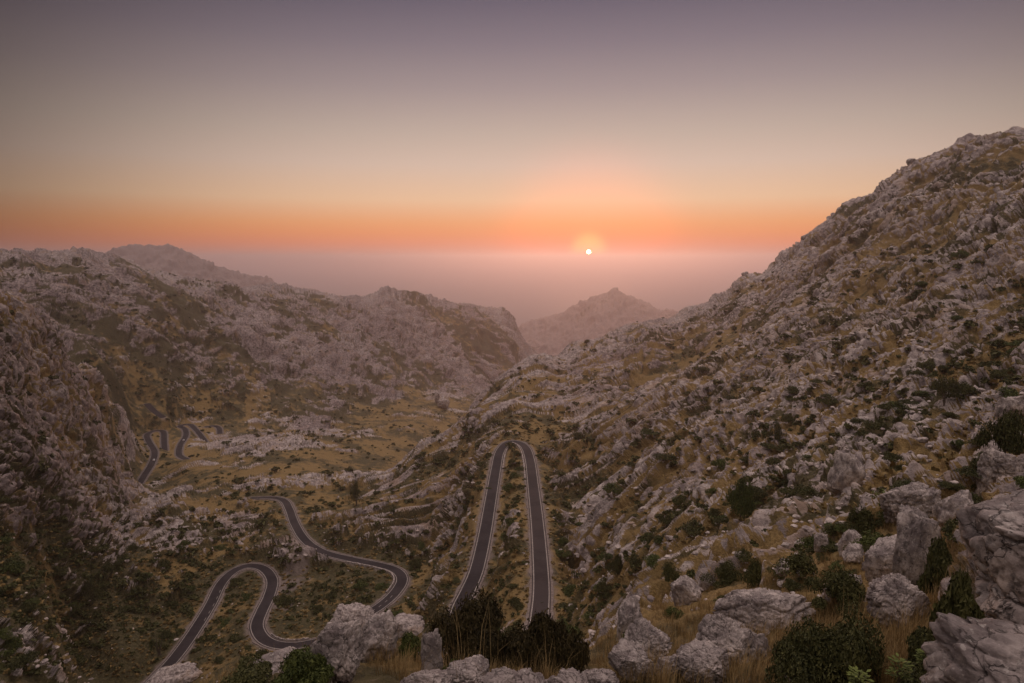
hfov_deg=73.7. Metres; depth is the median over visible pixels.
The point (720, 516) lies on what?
shrub
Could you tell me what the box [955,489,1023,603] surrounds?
boulder
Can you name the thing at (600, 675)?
boulder
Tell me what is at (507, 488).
shrub
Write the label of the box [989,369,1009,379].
shrub
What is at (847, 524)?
shrub
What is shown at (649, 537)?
shrub
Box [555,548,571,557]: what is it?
shrub
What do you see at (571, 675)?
boulder
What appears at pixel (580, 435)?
shrub
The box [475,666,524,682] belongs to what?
boulder
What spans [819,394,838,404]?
shrub
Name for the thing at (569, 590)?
shrub
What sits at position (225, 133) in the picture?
sky
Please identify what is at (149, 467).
road
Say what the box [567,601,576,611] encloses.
shrub
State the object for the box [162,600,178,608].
shrub
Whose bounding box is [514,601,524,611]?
shrub
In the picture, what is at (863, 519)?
shrub
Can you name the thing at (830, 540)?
shrub
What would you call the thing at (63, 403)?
rocky slope
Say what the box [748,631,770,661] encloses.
boulder
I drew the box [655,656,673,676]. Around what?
boulder
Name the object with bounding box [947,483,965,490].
shrub
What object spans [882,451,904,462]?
shrub
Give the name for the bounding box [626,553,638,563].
shrub
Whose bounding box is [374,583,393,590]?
shrub
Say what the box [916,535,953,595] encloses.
shrub
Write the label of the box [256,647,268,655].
shrub
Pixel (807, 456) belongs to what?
shrub
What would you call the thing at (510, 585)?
shrub
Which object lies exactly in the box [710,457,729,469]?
shrub
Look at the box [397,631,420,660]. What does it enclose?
shrub
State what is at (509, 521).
shrub
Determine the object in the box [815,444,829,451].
shrub
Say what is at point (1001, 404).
boulder
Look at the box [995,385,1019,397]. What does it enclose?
shrub
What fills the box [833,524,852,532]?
shrub
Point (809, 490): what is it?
shrub
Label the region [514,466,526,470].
shrub
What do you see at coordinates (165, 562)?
shrub
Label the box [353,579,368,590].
shrub
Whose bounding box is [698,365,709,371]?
shrub
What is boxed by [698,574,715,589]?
boulder
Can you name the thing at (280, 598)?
shrub
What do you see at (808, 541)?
shrub
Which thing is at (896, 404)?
shrub
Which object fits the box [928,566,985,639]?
shrub
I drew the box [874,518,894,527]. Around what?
shrub
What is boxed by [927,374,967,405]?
shrub
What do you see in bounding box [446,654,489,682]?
boulder
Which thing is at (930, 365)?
shrub
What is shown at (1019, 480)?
shrub
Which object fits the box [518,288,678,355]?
headland
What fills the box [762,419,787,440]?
shrub
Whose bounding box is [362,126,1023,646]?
mountain
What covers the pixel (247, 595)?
shrub
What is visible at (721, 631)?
boulder
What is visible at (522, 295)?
sea
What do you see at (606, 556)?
shrub
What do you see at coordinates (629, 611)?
boulder
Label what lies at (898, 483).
shrub
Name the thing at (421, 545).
shrub
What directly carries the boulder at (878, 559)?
on the ground at (780, 533)
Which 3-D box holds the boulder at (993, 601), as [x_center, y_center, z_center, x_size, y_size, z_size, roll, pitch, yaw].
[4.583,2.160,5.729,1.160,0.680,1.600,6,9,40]
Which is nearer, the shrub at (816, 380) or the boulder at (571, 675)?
the boulder at (571, 675)
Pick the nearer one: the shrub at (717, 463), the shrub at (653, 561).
the shrub at (653, 561)
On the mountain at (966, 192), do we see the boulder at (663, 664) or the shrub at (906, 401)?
the shrub at (906, 401)
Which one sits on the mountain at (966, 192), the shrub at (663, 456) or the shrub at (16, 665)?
the shrub at (663, 456)
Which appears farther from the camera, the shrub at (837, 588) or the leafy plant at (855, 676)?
the shrub at (837, 588)
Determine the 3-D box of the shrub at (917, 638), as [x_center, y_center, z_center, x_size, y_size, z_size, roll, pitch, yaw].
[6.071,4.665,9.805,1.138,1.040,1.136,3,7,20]
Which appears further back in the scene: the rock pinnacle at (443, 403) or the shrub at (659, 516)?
the rock pinnacle at (443, 403)
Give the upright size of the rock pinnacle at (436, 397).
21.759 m
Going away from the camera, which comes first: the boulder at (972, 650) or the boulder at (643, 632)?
the boulder at (972, 650)
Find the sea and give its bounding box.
[227,268,766,326]
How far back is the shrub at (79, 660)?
246.94 m
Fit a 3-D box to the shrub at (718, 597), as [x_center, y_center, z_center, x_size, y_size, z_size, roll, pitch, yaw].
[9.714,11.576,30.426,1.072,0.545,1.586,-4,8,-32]
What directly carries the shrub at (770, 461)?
on the mountain at (966, 192)
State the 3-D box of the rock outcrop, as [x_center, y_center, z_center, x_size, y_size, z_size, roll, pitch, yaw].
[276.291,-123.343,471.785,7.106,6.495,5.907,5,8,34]
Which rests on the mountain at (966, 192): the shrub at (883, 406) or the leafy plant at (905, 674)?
the shrub at (883, 406)
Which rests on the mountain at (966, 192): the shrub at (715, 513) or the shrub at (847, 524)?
the shrub at (715, 513)
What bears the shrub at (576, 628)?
on the mountain at (966, 192)
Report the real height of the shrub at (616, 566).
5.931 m
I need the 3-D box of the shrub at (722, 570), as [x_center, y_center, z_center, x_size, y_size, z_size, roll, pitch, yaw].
[13.369,14.194,42.186,2.931,1.808,2.649,-4,8,-29]
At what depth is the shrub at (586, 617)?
157.81 m
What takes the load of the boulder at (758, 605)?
on the ground at (780, 533)
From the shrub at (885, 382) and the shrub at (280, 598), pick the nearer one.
the shrub at (885, 382)
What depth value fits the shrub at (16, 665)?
136.87 m
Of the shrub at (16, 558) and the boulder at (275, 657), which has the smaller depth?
the boulder at (275, 657)
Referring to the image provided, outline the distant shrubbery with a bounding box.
[0,243,1023,674]
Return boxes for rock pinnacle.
[434,392,439,402]
[437,398,449,407]
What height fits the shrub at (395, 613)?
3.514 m
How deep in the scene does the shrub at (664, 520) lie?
159.23 m
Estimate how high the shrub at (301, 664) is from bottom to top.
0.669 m
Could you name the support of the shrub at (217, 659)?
on the valley
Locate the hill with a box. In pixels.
[0,246,535,431]
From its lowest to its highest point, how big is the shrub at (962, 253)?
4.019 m
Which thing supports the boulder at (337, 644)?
on the ground at (780, 533)
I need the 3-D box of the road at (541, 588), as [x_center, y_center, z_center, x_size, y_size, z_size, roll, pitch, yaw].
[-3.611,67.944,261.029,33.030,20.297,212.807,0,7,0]
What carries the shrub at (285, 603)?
on the valley
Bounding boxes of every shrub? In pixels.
[0,494,13,502]
[0,535,14,545]
[0,560,26,574]
[0,588,6,597]
[0,626,14,640]
[0,649,15,659]
[1,556,22,567]
[3,635,24,648]
[3,645,16,658]
[4,654,25,667]
[4,662,23,673]
[19,596,41,606]
[20,601,39,612]
[20,650,40,662]
[35,528,46,533]
[49,495,61,501]
[53,566,66,578]
[76,653,86,665]
[92,545,106,552]
[101,562,116,572]
[115,556,123,565]
[126,542,138,550]
[132,623,183,655]
[140,572,152,580]
[156,558,169,568]
[158,629,173,638]
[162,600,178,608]
[175,540,190,551]
[178,587,190,597]
[211,656,224,663]
[213,544,226,549]
[217,617,230,628]
[220,650,272,682]
[228,578,241,587]
[232,636,245,643]
[241,593,250,600]
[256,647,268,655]
[270,644,334,682]
[272,593,292,603]
[278,599,295,607]
[312,605,323,614]
[323,591,335,599]
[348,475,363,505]
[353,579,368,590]
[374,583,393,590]
[392,609,404,616]
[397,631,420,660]
[408,558,422,569]
[417,542,424,548]
[426,583,538,671]
[442,658,457,669]
[452,576,459,583]
[454,519,460,526]
[502,482,515,492]
[505,442,515,447]
[505,517,514,525]
[506,583,518,588]
[507,596,520,607]
[510,472,520,477]
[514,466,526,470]
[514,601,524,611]
[515,608,590,676]
[553,513,564,519]
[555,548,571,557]
[558,536,567,544]
[561,583,576,596]
[566,624,579,634]
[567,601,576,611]
[573,432,583,438]
[579,611,590,620]
[590,580,602,593]
[594,551,612,560]
[596,581,613,591]
[601,482,622,494]
[603,590,609,598]
[607,554,624,574]
[625,461,635,466]
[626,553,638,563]
[632,556,641,564]
[639,428,655,435]
[640,532,651,543]
[644,533,652,539]
[644,553,659,568]
[652,451,677,460]
[652,536,662,544]
[654,513,663,519]
[658,514,672,524]
[661,560,681,582]
[662,606,683,618]
[672,495,685,504]
[680,518,703,536]
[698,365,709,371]
[699,556,742,589]
[705,487,716,494]
[706,508,723,516]
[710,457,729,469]
[710,514,727,525]
[711,594,724,603]
[712,517,728,523]
[725,395,736,399]
[725,470,756,518]
[727,496,762,507]
[734,547,751,561]
[739,455,748,462]
[742,556,761,587]
[750,487,763,500]
[758,442,776,448]
[760,607,888,682]
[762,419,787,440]
[765,457,777,464]
[767,565,783,578]
[773,549,818,576]
[775,476,787,486]
[778,486,797,495]
[781,414,795,422]
[781,577,803,590]
[782,468,795,474]
[783,385,799,394]
[792,484,823,496]
[796,534,813,548]
[802,454,811,458]
[803,565,866,622]
[804,548,814,553]
[809,378,823,382]
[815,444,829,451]
[816,556,828,562]
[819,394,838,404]
[820,393,831,397]
[820,542,837,553]
[821,523,839,535]
[828,537,835,544]
[828,561,844,572]
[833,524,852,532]
[834,520,854,529]
[843,530,887,551]
[846,504,878,534]
[850,418,866,424]
[853,429,869,436]
[856,381,874,387]
[862,545,869,551]
[863,418,891,431]
[866,489,887,508]
[874,510,884,518]
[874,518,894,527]
[877,379,890,385]
[879,403,894,409]
[881,400,909,409]
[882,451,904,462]
[889,478,913,489]
[890,463,906,471]
[891,626,934,682]
[894,398,919,404]
[905,368,925,375]
[912,390,935,396]
[914,281,927,286]
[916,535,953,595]
[917,359,941,371]
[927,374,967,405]
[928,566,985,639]
[937,480,956,488]
[940,411,959,416]
[941,517,958,542]
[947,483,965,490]
[948,250,969,257]
[948,314,962,319]
[950,438,967,447]
[952,466,981,479]
[953,381,980,394]
[967,437,981,445]
[969,455,979,470]
[969,490,982,501]
[974,405,1023,454]
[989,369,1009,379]
[991,368,1007,377]
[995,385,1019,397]
[1000,353,1009,358]
[1003,340,1023,346]
[1012,475,1023,487]
[1014,319,1023,324]
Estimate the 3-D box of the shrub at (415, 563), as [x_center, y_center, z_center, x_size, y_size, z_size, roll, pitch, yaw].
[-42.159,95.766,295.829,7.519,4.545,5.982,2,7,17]
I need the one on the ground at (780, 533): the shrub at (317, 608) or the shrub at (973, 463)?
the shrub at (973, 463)
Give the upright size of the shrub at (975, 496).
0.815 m
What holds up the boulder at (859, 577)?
on the ground at (780, 533)
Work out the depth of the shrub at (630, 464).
274.93 m
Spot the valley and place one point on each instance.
(207, 463)
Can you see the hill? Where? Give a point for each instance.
(482, 346)
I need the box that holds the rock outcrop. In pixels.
[906,158,915,165]
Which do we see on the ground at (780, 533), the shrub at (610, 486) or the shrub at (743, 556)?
the shrub at (743, 556)
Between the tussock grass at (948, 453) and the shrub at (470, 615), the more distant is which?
the tussock grass at (948, 453)
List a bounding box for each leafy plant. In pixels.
[846,665,872,682]
[885,652,913,682]
[914,649,926,670]
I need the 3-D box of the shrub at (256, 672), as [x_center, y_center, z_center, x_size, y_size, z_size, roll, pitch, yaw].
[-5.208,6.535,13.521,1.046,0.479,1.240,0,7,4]
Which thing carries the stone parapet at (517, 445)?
on the road at (541, 588)
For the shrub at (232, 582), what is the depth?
295.79 m
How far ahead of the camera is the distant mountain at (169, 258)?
3403.42 m
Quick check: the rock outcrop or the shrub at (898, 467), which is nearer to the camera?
the shrub at (898, 467)
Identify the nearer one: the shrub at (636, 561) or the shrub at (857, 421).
the shrub at (857, 421)
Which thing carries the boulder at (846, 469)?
on the mountain at (966, 192)
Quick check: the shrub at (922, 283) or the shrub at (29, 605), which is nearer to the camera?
the shrub at (29, 605)
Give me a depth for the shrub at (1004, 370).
140.66 m
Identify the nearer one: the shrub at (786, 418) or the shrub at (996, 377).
the shrub at (996, 377)
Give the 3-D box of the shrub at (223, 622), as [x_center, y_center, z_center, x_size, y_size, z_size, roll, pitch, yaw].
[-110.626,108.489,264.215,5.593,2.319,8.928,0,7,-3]
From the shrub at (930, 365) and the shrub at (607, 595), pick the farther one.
the shrub at (930, 365)
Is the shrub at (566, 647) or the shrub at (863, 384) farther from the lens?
the shrub at (863, 384)
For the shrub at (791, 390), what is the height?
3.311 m
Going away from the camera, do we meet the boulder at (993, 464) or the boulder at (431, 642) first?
the boulder at (431, 642)
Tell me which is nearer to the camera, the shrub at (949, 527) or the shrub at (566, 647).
the shrub at (566, 647)
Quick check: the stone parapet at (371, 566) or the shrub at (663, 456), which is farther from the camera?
the stone parapet at (371, 566)
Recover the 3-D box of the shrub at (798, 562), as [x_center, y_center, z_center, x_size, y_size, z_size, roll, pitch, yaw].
[11.816,9.211,28.405,1.790,1.141,1.341,-4,8,-31]
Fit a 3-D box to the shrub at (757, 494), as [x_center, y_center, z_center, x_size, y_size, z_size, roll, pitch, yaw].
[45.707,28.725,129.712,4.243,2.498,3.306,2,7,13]
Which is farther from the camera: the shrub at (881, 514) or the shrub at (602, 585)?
the shrub at (602, 585)
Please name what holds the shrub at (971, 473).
on the ground at (780, 533)
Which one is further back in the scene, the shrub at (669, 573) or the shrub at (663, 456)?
the shrub at (663, 456)
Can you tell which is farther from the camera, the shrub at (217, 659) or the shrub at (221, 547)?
the shrub at (221, 547)
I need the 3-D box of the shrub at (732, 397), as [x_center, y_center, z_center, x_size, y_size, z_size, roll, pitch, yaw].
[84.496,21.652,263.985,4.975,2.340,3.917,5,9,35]
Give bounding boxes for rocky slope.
[0,289,147,616]
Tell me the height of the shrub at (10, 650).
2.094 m
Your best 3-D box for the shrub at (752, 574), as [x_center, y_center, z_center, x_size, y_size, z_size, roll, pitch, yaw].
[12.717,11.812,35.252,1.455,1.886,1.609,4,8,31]
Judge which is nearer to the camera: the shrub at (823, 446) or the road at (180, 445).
the shrub at (823, 446)
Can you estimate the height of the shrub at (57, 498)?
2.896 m
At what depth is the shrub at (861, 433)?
129.83 m
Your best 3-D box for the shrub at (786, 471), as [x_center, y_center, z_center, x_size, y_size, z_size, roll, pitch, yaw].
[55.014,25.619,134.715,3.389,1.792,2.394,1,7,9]
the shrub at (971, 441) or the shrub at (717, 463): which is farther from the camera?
the shrub at (717, 463)
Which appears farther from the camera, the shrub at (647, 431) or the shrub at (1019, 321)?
the shrub at (647, 431)
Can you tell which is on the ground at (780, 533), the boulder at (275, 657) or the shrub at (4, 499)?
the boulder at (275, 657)
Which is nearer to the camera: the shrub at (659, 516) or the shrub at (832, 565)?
the shrub at (832, 565)
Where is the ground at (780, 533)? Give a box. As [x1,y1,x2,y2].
[265,440,1023,682]
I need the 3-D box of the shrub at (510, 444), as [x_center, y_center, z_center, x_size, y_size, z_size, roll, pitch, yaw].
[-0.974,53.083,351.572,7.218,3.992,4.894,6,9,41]
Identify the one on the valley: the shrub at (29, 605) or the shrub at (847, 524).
the shrub at (29, 605)
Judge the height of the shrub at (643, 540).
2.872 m
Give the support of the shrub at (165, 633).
on the valley
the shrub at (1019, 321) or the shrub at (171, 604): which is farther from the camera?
the shrub at (171, 604)
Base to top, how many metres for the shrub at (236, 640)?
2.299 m
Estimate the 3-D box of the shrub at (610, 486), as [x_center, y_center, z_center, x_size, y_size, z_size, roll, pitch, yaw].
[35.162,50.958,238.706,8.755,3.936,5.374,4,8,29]
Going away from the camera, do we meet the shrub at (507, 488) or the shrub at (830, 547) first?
the shrub at (830, 547)
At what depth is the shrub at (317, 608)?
266.87 m
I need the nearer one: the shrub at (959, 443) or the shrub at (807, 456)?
the shrub at (959, 443)
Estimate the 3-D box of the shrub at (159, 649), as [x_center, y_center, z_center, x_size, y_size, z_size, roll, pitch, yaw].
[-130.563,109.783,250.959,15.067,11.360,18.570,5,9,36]
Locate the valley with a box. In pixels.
[0,346,474,682]
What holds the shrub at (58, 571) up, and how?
on the valley
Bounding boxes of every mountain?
[104,243,318,291]
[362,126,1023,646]
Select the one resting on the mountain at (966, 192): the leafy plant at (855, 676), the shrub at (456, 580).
the shrub at (456, 580)
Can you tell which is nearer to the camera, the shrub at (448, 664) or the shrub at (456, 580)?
the shrub at (448, 664)
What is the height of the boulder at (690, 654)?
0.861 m
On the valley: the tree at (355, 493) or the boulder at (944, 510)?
the tree at (355, 493)
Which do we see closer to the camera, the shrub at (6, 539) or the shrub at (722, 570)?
the shrub at (722, 570)
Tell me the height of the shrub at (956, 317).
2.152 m
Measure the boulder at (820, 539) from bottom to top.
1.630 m
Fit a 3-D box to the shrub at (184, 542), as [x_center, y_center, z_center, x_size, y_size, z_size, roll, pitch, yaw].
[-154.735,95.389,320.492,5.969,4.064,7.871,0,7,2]
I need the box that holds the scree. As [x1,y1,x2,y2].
[0,311,1023,682]
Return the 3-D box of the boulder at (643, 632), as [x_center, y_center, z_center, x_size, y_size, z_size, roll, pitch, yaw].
[3.573,8.082,18.192,1.240,1.288,0.992,19,10,9]
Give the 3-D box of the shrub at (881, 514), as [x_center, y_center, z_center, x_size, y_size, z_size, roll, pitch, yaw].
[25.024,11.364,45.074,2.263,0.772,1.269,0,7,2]
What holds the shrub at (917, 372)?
on the mountain at (966, 192)
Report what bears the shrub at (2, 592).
on the valley
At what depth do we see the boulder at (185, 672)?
226.40 m
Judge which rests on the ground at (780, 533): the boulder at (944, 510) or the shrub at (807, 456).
the boulder at (944, 510)
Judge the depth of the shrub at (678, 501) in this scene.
172.56 m
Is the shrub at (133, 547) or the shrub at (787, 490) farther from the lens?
the shrub at (133, 547)
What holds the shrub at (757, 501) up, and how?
on the mountain at (966, 192)
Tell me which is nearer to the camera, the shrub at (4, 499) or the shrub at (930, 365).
the shrub at (930, 365)
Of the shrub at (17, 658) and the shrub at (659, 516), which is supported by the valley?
the shrub at (17, 658)
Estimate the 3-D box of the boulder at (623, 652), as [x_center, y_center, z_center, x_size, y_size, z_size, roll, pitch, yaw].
[2.370,6.492,13.608,0.929,0.925,0.650,1,7,10]
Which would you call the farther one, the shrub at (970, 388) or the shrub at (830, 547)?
the shrub at (970, 388)
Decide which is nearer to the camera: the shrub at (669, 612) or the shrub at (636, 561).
the shrub at (669, 612)
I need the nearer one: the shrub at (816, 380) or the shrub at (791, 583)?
the shrub at (791, 583)
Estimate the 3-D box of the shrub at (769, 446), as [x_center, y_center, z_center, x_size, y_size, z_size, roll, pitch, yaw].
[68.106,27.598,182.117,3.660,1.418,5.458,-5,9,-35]
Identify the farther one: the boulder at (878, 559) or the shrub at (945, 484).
the shrub at (945, 484)
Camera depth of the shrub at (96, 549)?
286.63 m
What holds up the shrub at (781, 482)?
on the mountain at (966, 192)
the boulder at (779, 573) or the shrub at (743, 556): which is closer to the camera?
the boulder at (779, 573)
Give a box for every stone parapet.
[271,633,308,640]
[347,561,394,591]
[502,442,525,478]
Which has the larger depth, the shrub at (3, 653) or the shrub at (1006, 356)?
the shrub at (1006, 356)
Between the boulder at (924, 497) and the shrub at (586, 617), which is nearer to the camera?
the boulder at (924, 497)
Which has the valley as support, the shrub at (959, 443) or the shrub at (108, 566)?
the shrub at (108, 566)
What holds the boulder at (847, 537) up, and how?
on the ground at (780, 533)
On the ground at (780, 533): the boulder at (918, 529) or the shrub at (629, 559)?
the boulder at (918, 529)
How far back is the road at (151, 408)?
782.57 m
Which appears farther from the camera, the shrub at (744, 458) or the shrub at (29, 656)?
the shrub at (744, 458)
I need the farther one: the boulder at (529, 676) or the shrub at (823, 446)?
the shrub at (823, 446)
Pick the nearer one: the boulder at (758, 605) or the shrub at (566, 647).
the shrub at (566, 647)
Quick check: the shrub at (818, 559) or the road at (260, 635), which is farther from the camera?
the road at (260, 635)
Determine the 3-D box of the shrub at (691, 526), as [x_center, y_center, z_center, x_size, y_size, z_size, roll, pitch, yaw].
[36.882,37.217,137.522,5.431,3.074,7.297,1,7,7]
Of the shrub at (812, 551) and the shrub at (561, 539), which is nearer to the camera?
the shrub at (812, 551)
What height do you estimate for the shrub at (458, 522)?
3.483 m
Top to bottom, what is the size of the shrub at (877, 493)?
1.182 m
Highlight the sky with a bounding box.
[0,0,1023,267]
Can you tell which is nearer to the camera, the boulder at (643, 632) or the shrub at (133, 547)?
the boulder at (643, 632)
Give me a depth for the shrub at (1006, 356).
155.95 m
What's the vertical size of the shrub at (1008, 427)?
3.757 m
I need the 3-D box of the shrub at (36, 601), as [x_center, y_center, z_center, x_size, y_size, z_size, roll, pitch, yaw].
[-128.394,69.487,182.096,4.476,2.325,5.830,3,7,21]
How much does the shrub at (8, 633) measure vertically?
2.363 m
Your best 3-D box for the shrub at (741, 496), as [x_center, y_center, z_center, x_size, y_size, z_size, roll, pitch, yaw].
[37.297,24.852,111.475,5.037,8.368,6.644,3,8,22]
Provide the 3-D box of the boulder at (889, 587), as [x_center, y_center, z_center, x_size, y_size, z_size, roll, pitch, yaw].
[8.989,6.175,15.882,1.364,1.528,1.091,4,8,31]
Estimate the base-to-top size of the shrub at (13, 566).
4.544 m
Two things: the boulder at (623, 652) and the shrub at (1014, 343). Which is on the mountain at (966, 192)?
the shrub at (1014, 343)
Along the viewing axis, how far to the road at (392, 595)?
309.73 m
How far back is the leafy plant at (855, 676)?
5.94 m
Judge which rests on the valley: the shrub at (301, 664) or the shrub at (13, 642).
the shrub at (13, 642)
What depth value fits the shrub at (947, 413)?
123.61 m
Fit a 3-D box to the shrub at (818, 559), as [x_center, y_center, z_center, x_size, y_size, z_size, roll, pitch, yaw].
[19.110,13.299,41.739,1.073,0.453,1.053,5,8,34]
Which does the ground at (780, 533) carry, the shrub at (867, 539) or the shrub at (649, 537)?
the shrub at (867, 539)
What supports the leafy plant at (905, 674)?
on the ground at (780, 533)
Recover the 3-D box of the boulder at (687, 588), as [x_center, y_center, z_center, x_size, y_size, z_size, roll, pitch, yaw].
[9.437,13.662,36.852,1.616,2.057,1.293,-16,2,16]
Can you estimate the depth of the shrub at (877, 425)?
130.61 m
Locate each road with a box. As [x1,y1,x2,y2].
[137,430,169,483]
[142,562,316,682]
[144,403,165,417]
[174,424,209,459]
[204,425,223,433]
[250,496,409,613]
[447,440,553,629]
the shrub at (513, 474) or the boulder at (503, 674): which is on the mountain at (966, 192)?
the shrub at (513, 474)
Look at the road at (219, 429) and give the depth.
805.34 m
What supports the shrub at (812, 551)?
on the ground at (780, 533)
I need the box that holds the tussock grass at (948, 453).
[0,311,1023,677]
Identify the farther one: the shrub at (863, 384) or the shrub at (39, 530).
the shrub at (39, 530)
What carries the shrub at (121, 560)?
on the valley
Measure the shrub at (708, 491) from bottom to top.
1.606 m
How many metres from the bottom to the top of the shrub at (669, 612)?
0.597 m
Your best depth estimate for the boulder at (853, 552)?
32.11 m
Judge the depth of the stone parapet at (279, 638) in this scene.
239.19 m
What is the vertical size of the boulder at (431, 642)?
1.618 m
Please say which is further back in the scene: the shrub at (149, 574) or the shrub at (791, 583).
the shrub at (149, 574)
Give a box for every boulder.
[146,662,202,682]
[253,646,295,674]
[310,619,362,682]
[330,602,374,636]
[360,610,397,662]
[394,613,424,637]
[400,669,453,682]
[420,628,442,669]
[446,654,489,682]
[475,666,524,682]
[512,668,546,682]
[545,667,588,682]
[582,668,618,682]
[608,638,654,680]
[616,595,642,640]
[624,617,671,662]
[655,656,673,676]
[668,639,728,682]
[670,575,701,606]
[694,613,752,664]
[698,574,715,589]
[713,587,815,635]
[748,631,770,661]
[775,558,788,576]
[814,533,828,552]
[826,452,865,495]
[838,530,860,556]
[842,542,863,563]
[851,574,862,583]
[861,534,896,581]
[866,572,930,629]
[877,481,941,525]
[892,504,941,585]
[920,612,1023,682]
[932,489,973,532]
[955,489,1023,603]
[974,447,1023,497]
[974,569,1023,624]
[994,395,1023,419]
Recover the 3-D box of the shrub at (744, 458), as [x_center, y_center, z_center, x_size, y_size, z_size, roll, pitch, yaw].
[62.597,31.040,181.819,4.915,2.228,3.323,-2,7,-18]
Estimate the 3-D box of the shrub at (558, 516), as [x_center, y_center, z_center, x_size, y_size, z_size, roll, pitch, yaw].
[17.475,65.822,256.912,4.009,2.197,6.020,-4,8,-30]
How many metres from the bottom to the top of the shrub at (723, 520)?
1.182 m
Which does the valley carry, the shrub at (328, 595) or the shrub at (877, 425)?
the shrub at (328, 595)
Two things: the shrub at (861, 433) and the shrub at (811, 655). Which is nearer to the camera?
the shrub at (811, 655)
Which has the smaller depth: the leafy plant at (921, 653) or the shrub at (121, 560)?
the leafy plant at (921, 653)
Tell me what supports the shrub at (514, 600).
on the mountain at (966, 192)
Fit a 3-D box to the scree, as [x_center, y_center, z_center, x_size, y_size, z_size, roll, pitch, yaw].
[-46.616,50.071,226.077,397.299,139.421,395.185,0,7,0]
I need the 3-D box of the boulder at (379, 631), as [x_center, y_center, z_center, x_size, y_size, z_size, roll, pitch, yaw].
[-3.836,8.637,19.616,1.082,1.795,1.012,0,7,3]
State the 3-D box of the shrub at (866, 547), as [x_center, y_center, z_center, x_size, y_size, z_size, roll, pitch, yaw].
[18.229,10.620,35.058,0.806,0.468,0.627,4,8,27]
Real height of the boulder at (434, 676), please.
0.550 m
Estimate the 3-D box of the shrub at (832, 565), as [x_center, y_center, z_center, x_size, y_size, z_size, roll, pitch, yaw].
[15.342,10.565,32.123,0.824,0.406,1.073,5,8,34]
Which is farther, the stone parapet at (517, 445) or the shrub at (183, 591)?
the stone parapet at (517, 445)
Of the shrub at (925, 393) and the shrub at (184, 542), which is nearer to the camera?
the shrub at (925, 393)
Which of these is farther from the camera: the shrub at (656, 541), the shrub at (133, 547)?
the shrub at (133, 547)
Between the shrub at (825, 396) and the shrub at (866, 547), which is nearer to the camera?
the shrub at (866, 547)
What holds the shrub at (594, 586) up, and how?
on the mountain at (966, 192)
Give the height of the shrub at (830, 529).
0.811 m
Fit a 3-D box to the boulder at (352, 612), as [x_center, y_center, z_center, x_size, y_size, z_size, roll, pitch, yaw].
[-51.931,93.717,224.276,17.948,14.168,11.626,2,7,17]
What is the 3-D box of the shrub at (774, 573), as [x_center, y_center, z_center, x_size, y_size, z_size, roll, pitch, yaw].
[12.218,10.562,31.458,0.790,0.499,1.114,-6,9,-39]

